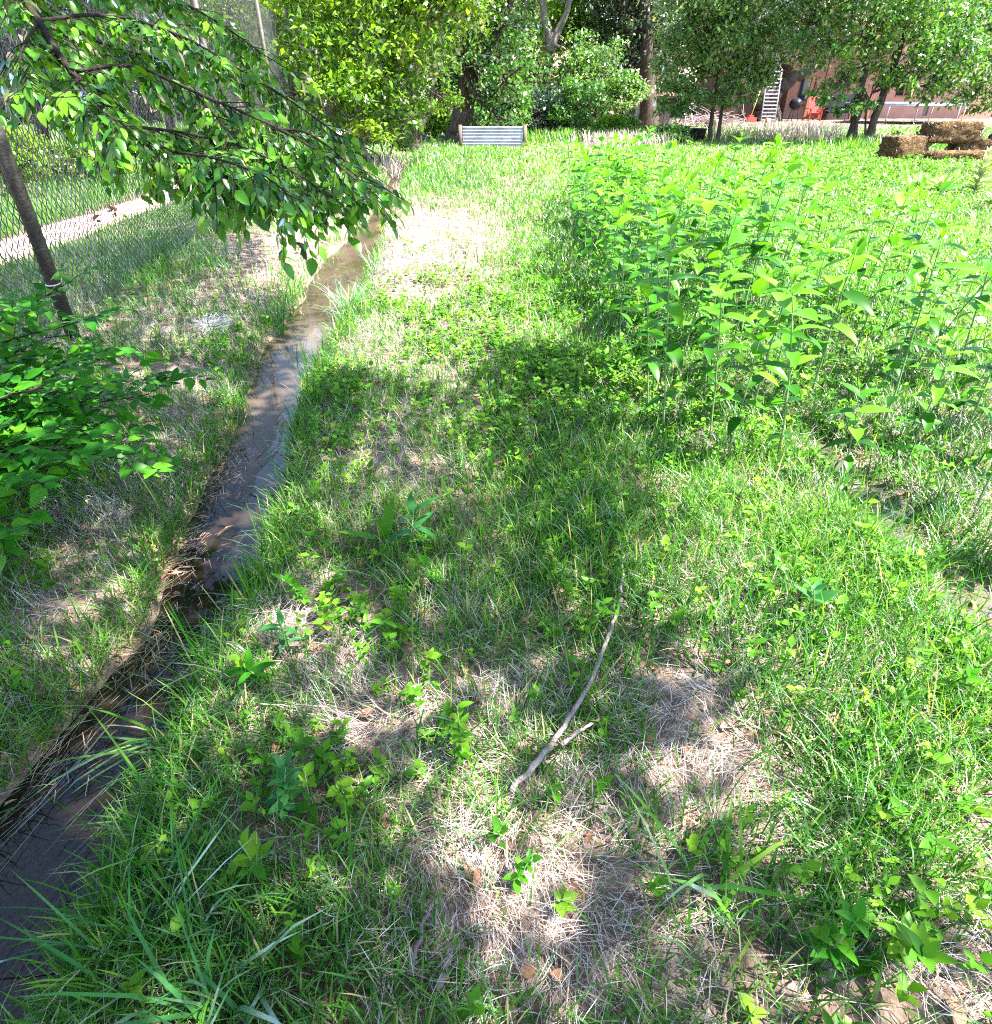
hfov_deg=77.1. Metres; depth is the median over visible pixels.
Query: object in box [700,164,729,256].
tall weed
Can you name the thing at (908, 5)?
distant tree
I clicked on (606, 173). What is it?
tall weed
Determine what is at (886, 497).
puddle
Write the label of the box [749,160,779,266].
tall weed
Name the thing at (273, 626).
milkweed seedling
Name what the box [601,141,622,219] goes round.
tall weed
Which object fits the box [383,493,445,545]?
milkweed seedling
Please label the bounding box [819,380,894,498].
tall weed
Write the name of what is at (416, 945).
fallen stick
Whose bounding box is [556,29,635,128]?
garden shrub
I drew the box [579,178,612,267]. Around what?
tall weed
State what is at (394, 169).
dry grass clump
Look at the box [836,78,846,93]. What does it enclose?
window
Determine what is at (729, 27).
young tree
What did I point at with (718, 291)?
tall weed
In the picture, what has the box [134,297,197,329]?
dead grass clump
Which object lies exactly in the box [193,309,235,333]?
spider web
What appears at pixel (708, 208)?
tall weed
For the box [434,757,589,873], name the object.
grass tuft
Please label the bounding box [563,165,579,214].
tall weed
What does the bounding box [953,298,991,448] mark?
tall weed
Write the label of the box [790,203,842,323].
tall weed
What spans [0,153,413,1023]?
water
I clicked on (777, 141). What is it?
tall weed
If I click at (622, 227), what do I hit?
tall weed
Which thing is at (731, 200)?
tall weed
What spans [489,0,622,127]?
forked tree
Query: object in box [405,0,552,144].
cottonwood tree
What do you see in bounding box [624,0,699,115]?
distant tree
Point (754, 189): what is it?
tall weed
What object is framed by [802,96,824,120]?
garden chair
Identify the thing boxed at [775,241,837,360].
tall weed
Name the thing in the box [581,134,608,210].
tall weed
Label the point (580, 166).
tall weed
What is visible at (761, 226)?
tall weed
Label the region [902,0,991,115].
leafy tree
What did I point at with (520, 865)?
leafy weed
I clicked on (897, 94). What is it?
window
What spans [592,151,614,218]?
tall weed
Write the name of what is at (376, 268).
grass tuft
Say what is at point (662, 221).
tall weed
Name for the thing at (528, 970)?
leaf litter
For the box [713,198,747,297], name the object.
tall weed
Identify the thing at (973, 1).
sky
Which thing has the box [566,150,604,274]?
tall weed
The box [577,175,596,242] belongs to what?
tall weed
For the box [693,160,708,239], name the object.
tall weed
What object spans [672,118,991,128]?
bare earth
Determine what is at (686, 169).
tall weed
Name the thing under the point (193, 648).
grass tuft
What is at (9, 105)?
distant tree
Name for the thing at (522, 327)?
flower
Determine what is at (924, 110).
door
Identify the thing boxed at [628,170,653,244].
tall weed
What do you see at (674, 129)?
garden shrub
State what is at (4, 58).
hedge tree
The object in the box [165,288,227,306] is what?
dead grass clump
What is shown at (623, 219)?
tall weed
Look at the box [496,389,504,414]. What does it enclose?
leafy weed
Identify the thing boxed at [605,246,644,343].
tall weed
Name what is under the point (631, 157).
tall weed
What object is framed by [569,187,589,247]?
tall weed
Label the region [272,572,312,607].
leafy weed
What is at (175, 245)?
grass tuft
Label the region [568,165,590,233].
tall weed
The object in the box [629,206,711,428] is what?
tall weed
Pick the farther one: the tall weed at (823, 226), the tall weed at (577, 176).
the tall weed at (577, 176)
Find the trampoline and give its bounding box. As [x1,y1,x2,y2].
[844,102,968,123]
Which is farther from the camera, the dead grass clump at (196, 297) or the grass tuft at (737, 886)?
the dead grass clump at (196, 297)
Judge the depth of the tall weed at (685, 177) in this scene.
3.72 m
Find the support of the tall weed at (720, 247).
on the ground at (764, 953)
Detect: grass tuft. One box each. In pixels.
[0,759,255,1012]
[10,824,327,1023]
[30,707,244,806]
[125,226,186,261]
[139,589,250,713]
[183,237,231,265]
[184,362,262,423]
[265,255,310,287]
[292,336,325,369]
[305,275,392,322]
[356,242,400,276]
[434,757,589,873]
[621,780,830,988]
[724,689,991,901]
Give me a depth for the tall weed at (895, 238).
3.70 m
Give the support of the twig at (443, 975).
on the ground at (764, 953)
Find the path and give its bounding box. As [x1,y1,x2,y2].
[0,129,344,263]
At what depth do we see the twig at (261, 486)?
2.75 m
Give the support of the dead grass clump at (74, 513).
on the ground at (764, 953)
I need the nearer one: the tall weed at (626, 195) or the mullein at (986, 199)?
the tall weed at (626, 195)
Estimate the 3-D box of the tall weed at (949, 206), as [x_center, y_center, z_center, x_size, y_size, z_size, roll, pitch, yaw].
[2.325,-1.169,3.374,0.281,0.985,0.289,14,37,20]
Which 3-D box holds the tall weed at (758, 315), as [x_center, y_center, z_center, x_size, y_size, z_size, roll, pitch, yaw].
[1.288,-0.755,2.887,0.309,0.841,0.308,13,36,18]
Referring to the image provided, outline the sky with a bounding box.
[133,1,973,96]
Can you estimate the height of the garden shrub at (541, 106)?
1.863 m
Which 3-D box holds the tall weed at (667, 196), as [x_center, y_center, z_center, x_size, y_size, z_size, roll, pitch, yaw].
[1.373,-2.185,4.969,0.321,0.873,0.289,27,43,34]
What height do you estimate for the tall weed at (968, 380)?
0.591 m
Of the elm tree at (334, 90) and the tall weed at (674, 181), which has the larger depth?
the elm tree at (334, 90)
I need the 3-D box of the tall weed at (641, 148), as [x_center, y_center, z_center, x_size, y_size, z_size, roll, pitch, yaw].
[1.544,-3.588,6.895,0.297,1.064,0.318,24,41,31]
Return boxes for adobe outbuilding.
[694,47,783,118]
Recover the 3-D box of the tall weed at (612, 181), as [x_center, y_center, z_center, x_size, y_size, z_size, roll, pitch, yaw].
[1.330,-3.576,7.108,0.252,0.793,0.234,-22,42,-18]
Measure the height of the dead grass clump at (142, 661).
0.303 m
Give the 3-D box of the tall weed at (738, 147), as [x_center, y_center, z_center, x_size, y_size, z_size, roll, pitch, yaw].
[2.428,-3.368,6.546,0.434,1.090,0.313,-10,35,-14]
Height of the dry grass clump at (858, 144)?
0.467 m
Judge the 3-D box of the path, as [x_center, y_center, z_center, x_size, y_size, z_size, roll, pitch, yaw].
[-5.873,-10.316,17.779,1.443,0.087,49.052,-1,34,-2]
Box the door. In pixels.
[922,95,930,114]
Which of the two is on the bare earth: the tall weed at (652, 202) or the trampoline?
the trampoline
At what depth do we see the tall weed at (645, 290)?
2.96 m
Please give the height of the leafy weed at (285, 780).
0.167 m
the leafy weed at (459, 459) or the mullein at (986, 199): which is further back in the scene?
the mullein at (986, 199)
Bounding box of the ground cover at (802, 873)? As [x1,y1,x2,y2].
[0,123,991,1023]
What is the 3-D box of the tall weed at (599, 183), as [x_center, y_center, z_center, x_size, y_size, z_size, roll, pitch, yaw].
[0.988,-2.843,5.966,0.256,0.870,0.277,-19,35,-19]
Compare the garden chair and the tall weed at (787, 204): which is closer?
the tall weed at (787, 204)
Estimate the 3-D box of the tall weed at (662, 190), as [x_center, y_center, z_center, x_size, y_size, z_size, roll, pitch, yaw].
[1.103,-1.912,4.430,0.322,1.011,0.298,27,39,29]
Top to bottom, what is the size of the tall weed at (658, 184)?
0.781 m
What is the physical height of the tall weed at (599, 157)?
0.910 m
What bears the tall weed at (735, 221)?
on the ground at (764, 953)
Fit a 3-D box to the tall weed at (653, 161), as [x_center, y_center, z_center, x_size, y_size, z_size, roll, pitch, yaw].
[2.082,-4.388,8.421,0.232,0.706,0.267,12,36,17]
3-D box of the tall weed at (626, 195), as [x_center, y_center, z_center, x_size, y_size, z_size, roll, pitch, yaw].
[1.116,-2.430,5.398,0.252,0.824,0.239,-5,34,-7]
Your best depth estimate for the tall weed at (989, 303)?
3.70 m
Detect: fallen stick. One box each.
[408,900,431,974]
[508,597,622,793]
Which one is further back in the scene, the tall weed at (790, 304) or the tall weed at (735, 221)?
the tall weed at (735, 221)
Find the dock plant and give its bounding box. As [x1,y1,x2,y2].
[337,496,434,560]
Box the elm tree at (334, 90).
[239,0,501,163]
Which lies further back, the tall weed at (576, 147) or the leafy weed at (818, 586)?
the tall weed at (576, 147)
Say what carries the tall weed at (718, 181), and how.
on the ground at (764, 953)
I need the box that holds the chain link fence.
[0,0,324,374]
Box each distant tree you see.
[0,1,34,124]
[78,1,175,125]
[136,0,220,123]
[209,0,328,123]
[289,1,360,118]
[294,0,408,119]
[375,0,513,117]
[477,0,575,118]
[528,0,662,122]
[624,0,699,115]
[758,0,867,69]
[864,1,961,20]
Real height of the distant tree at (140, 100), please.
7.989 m
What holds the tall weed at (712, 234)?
on the ground at (764, 953)
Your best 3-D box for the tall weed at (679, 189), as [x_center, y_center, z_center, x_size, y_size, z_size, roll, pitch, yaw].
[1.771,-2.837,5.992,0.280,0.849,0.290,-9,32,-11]
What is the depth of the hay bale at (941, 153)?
14.94 m
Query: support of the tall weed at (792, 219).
on the ground at (764, 953)
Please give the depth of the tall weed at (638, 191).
5.78 m
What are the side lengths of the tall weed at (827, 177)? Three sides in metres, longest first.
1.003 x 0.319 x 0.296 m
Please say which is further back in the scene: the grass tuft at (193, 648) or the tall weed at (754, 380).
the tall weed at (754, 380)
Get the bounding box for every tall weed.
[556,127,581,216]
[563,135,581,202]
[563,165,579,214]
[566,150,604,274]
[567,166,608,259]
[568,149,591,196]
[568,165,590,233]
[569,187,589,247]
[570,149,592,224]
[573,143,591,203]
[573,163,592,211]
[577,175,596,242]
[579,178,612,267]
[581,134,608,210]
[582,144,596,192]
[588,204,624,277]
[589,165,616,255]
[590,140,625,244]
[591,166,624,277]
[592,136,606,193]
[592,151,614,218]
[594,162,633,251]
[595,141,621,215]
[595,199,633,312]
[597,179,636,299]
[600,164,615,234]
[600,183,647,292]
[600,242,638,355]
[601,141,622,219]
[601,153,625,235]
[602,159,620,215]
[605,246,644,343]
[607,132,624,195]
[608,179,637,267]
[610,136,651,255]
[612,164,641,233]
[612,193,632,244]
[615,130,636,185]
[615,280,674,403]
[616,134,643,232]
[617,134,634,198]
[617,156,642,247]
[617,167,627,201]
[618,230,656,328]
[623,133,654,231]
[625,238,671,375]
[626,185,649,247]
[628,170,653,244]
[628,198,690,395]
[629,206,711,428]
[630,145,658,239]
[631,186,661,266]
[632,164,678,302]
[633,125,656,196]
[633,133,656,190]
[634,188,675,277]
[634,201,675,319]
[636,150,651,214]
[637,174,653,225]
[640,188,662,243]
[641,201,676,277]
[644,158,658,208]
[645,217,686,284]
[647,168,714,329]
[647,176,692,283]
[647,186,678,265]
[650,144,669,199]
[650,172,664,242]
[657,142,682,203]
[659,139,684,227]
[662,168,697,246]
[668,197,686,262]
[669,178,683,222]
[670,168,702,272]
[672,146,690,217]
[674,146,709,242]
[674,151,742,325]
[674,153,690,226]
[676,166,700,227]
[679,217,721,296]
[682,232,739,352]
[687,253,743,408]
[690,165,718,241]
[690,198,752,348]
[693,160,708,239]
[693,166,740,267]
[696,280,756,438]
[697,253,755,372]
[698,187,719,250]
[699,181,750,315]
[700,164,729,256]
[701,132,750,239]
[701,158,721,212]
[702,150,733,227]
[702,157,713,220]
[703,164,751,283]
[705,158,731,231]
[705,193,730,265]
[706,198,736,251]
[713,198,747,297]
[714,327,779,465]
[715,192,764,314]
[715,265,781,392]
[720,175,754,236]
[723,168,737,226]
[726,215,775,353]
[730,154,815,341]
[734,204,780,293]
[735,151,792,303]
[737,194,760,254]
[739,263,788,376]
[740,256,826,414]
[741,146,787,232]
[742,201,771,266]
[747,181,774,247]
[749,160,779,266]
[750,272,833,461]
[756,133,792,235]
[756,175,789,268]
[757,174,794,276]
[757,199,825,328]
[763,159,831,307]
[768,194,798,242]
[769,160,805,231]
[775,231,858,399]
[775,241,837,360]
[777,234,820,328]
[781,152,825,283]
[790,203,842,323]
[797,161,850,297]
[808,171,851,262]
[809,235,882,396]
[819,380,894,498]
[823,211,857,278]
[840,174,927,320]
[846,193,892,307]
[846,219,878,288]
[849,228,923,358]
[874,174,962,346]
[874,248,991,388]
[878,172,938,304]
[879,227,987,427]
[885,195,982,381]
[891,190,945,317]
[894,326,981,468]
[921,278,991,362]
[946,347,991,418]
[948,255,987,329]
[950,212,991,378]
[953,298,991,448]
[963,268,991,360]
[973,372,991,513]
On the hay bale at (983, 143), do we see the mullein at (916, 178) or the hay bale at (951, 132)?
the hay bale at (951, 132)
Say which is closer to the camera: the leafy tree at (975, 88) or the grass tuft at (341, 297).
the grass tuft at (341, 297)
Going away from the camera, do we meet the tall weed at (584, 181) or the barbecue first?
the tall weed at (584, 181)
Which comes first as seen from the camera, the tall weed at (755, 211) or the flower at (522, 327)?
the flower at (522, 327)
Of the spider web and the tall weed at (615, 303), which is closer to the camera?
the tall weed at (615, 303)
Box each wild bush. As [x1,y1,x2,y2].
[0,122,61,191]
[31,134,82,183]
[57,137,140,182]
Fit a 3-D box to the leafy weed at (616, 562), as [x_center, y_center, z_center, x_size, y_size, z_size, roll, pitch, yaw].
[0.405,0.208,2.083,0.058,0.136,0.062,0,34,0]
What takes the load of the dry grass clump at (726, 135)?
on the ground at (764, 953)
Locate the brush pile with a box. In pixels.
[672,101,754,126]
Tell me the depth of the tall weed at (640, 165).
6.48 m
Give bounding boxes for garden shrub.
[419,93,452,138]
[473,104,496,125]
[490,78,535,125]
[525,81,574,136]
[545,73,618,133]
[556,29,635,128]
[583,112,642,136]
[595,68,653,115]
[634,118,693,144]
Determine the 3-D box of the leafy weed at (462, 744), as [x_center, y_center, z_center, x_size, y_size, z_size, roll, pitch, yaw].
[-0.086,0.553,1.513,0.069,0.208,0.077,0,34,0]
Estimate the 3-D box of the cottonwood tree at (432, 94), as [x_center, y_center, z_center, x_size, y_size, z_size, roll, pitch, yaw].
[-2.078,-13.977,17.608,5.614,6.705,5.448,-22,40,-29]
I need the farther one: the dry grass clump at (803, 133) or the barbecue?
the barbecue
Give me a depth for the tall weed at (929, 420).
2.51 m
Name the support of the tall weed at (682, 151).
on the ground at (764, 953)
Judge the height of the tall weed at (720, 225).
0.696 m
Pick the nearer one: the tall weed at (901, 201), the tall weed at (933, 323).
the tall weed at (933, 323)
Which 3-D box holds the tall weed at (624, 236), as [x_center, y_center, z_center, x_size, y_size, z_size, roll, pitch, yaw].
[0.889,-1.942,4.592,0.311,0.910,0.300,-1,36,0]
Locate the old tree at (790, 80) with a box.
[685,0,859,120]
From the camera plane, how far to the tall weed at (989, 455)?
2.41 m
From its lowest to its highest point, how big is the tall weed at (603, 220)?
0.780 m
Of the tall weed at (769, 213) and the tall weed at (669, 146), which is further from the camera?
the tall weed at (669, 146)
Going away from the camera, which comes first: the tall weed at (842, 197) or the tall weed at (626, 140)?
the tall weed at (842, 197)
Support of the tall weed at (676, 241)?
on the ground at (764, 953)
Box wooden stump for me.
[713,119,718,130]
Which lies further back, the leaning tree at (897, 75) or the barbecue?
the barbecue
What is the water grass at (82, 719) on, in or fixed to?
on the water
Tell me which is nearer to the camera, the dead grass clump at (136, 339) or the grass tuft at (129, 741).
the grass tuft at (129, 741)
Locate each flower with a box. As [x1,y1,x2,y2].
[508,325,533,331]
[976,316,986,322]
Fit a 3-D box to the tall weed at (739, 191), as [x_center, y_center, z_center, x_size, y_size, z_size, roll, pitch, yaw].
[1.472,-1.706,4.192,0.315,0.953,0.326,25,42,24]
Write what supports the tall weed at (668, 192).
on the ground at (764, 953)
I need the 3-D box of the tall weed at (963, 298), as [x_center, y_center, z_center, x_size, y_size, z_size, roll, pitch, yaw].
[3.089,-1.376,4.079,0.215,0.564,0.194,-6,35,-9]
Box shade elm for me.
[0,0,414,279]
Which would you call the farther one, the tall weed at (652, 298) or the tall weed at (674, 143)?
the tall weed at (674, 143)
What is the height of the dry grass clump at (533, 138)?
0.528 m
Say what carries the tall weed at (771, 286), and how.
on the ground at (764, 953)
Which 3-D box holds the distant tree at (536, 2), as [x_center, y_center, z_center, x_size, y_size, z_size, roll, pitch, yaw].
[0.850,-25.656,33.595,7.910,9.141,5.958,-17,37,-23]
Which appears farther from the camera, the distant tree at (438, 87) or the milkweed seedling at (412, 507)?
the distant tree at (438, 87)
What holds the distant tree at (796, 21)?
on the ground at (764, 953)
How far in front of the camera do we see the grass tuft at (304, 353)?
4.03 m
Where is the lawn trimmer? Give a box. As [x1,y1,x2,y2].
[743,92,759,122]
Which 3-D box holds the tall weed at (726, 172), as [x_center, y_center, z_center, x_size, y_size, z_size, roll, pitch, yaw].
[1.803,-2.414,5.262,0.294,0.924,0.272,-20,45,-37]
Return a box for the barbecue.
[787,98,802,120]
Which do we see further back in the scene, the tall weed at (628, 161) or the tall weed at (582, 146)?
the tall weed at (582, 146)
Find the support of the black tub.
on the ground at (764, 953)
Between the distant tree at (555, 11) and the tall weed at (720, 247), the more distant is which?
the distant tree at (555, 11)
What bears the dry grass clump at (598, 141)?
on the ground at (764, 953)
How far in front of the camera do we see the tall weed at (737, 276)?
3.29 m
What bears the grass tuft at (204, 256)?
on the ground at (764, 953)
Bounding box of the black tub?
[689,128,707,139]
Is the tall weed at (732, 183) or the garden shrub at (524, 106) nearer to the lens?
the tall weed at (732, 183)
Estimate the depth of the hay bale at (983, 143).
15.70 m
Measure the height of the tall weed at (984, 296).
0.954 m
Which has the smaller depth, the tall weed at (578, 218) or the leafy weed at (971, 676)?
the leafy weed at (971, 676)
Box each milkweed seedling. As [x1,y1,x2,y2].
[220,647,275,686]
[258,608,309,651]
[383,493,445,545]
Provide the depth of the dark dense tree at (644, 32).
26.48 m
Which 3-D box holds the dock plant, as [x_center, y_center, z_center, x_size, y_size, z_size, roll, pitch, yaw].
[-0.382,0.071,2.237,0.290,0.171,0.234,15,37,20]
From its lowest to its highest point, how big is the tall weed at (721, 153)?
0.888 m
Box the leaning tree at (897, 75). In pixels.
[755,0,991,142]
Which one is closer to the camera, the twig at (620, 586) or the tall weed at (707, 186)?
the twig at (620, 586)
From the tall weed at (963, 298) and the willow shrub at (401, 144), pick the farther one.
the willow shrub at (401, 144)
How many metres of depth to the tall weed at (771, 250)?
4.89 m
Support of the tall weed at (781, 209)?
on the ground at (764, 953)
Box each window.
[796,77,817,101]
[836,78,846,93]
[894,79,916,96]
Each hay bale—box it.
[876,133,931,158]
[919,118,985,143]
[920,147,991,162]
[945,137,991,150]
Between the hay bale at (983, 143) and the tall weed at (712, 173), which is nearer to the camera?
the tall weed at (712, 173)
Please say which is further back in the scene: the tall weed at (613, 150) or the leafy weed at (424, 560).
the tall weed at (613, 150)
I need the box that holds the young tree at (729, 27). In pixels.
[637,0,804,141]
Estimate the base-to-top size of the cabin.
3.500 m
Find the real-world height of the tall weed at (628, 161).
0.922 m
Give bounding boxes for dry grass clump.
[367,152,411,178]
[407,125,713,143]
[545,128,713,148]
[692,121,831,140]
[693,117,906,140]
[780,132,986,151]
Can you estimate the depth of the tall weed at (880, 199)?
4.51 m
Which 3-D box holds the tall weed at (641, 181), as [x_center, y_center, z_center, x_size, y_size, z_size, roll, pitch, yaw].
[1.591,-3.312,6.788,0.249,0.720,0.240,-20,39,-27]
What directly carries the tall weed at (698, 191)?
on the ground at (764, 953)
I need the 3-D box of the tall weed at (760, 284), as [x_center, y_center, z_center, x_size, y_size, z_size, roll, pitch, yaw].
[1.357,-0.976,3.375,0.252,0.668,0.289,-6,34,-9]
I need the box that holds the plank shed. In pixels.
[626,92,674,126]
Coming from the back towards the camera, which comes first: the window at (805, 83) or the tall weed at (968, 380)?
the window at (805, 83)
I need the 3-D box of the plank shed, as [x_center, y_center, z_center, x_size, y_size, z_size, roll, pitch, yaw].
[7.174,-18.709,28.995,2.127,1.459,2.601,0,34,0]
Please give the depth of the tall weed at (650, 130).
8.70 m
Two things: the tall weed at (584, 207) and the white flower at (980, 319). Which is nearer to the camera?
the white flower at (980, 319)
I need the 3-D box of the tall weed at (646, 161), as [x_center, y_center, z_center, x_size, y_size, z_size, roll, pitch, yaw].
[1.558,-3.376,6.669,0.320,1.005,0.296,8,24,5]
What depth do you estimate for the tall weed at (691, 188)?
5.06 m
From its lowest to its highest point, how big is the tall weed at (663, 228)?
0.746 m
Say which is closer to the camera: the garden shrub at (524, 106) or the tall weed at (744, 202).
the tall weed at (744, 202)
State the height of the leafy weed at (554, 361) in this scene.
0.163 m
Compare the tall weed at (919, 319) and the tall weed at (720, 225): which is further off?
the tall weed at (720, 225)
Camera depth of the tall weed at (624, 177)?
8.02 m
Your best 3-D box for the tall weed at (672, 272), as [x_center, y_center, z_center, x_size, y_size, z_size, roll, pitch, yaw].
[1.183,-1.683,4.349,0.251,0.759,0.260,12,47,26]
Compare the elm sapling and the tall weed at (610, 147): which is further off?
the tall weed at (610, 147)
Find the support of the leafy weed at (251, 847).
on the ground at (764, 953)
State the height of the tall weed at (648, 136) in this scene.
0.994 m
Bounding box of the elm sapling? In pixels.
[0,265,221,572]
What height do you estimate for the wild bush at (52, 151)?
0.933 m
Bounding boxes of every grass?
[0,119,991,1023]
[0,318,320,1015]
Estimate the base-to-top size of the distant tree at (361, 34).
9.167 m
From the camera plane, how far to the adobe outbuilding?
39.09 m
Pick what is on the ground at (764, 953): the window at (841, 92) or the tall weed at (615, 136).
the tall weed at (615, 136)
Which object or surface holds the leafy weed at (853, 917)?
on the ground at (764, 953)
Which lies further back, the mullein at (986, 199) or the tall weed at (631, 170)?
the mullein at (986, 199)
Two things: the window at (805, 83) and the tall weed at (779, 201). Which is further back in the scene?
the window at (805, 83)
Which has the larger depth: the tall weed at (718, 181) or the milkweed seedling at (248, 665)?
the tall weed at (718, 181)
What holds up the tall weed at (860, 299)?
on the ground at (764, 953)
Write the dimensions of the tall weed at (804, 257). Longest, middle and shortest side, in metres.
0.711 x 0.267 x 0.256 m
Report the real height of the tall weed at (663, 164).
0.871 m
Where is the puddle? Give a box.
[804,438,991,648]
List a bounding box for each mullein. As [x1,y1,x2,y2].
[902,173,932,186]
[926,175,964,192]
[956,146,991,193]
[977,189,991,202]
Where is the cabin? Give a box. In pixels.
[504,52,590,96]
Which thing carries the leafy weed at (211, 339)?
on the ground at (764, 953)
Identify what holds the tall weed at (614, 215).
on the ground at (764, 953)
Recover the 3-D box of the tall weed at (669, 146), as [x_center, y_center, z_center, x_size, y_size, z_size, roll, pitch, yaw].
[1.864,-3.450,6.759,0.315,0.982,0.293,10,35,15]
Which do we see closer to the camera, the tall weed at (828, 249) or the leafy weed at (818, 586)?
the leafy weed at (818, 586)
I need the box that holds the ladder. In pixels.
[760,69,782,121]
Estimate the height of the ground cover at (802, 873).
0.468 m
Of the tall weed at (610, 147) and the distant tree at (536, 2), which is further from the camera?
the distant tree at (536, 2)
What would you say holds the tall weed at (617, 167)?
on the ground at (764, 953)
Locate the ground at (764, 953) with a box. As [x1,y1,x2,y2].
[0,97,991,1023]
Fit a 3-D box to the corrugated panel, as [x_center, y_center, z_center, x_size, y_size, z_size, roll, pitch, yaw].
[-0.100,-11.089,18.478,2.016,0.700,0.109,0,34,0]
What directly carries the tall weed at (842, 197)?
on the ground at (764, 953)
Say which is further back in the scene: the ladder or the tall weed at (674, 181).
the ladder
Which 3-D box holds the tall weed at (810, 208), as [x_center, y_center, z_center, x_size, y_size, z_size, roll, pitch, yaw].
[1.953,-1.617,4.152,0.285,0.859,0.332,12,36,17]
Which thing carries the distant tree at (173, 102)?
on the ground at (764, 953)
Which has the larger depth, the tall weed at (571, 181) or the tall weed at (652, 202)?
the tall weed at (571, 181)
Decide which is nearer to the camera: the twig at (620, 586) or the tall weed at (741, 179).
the twig at (620, 586)
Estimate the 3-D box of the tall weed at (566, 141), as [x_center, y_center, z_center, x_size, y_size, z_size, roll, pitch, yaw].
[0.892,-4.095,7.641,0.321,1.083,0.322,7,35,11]
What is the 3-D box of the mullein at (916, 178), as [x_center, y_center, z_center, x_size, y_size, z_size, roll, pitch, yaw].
[7.314,-5.649,10.643,0.557,0.264,0.511,0,34,0]
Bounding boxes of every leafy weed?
[209,336,220,356]
[232,827,277,880]
[265,747,303,821]
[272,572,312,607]
[307,411,320,445]
[387,583,409,618]
[416,552,445,586]
[445,701,473,765]
[453,449,464,476]
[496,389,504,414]
[502,848,542,894]
[550,359,558,385]
[609,556,625,588]
[795,579,838,614]
[804,896,869,972]
[875,911,960,973]
[938,664,985,690]
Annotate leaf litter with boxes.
[0,264,991,1023]
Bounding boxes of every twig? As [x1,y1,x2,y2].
[247,485,279,495]
[436,945,454,990]
[618,538,624,593]
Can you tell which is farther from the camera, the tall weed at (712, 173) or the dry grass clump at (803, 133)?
the dry grass clump at (803, 133)
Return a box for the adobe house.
[774,21,991,118]
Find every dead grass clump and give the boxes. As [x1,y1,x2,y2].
[23,471,142,557]
[39,585,214,711]
[101,320,173,351]
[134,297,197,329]
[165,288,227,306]
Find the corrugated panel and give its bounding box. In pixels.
[458,125,526,146]
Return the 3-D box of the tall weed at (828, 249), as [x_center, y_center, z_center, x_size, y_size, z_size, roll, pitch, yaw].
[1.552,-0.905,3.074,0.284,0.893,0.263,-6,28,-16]
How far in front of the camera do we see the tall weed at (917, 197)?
4.26 m
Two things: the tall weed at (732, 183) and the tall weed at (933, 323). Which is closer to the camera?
the tall weed at (933, 323)
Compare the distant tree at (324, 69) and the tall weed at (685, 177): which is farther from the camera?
the distant tree at (324, 69)
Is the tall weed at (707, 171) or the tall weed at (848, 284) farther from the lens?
the tall weed at (707, 171)
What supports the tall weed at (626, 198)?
on the ground at (764, 953)
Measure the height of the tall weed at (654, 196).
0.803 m
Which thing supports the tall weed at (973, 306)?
on the ground at (764, 953)
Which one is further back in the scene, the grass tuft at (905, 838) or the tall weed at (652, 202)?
the tall weed at (652, 202)
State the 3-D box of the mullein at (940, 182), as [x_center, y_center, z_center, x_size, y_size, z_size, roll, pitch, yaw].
[7.320,-5.350,10.170,0.606,0.309,0.540,0,34,0]
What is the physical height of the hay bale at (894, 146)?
0.628 m
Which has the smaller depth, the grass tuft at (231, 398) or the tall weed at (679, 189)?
the grass tuft at (231, 398)
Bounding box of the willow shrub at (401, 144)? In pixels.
[313,98,429,174]
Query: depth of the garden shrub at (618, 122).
21.49 m
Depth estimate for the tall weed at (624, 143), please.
8.05 m
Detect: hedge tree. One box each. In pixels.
[0,0,191,142]
[97,0,298,128]
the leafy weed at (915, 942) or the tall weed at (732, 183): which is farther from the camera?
the tall weed at (732, 183)
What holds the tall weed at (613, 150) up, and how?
on the ground at (764, 953)
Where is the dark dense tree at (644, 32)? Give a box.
[553,0,717,129]
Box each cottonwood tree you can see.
[366,0,514,151]
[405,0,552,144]
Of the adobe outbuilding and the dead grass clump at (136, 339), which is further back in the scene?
the adobe outbuilding
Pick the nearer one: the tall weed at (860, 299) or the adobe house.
the tall weed at (860, 299)
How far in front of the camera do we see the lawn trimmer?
34.08 m
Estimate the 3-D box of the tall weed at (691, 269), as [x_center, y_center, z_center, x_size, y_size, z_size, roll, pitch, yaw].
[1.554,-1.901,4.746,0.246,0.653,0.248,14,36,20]
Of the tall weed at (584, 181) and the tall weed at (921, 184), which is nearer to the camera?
the tall weed at (921, 184)
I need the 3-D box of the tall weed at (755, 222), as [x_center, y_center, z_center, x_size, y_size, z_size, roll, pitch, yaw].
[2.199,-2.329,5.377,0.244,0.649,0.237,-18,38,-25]
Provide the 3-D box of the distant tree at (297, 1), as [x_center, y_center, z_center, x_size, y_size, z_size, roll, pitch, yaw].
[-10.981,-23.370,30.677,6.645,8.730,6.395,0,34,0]
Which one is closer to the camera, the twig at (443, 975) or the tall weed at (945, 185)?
the twig at (443, 975)

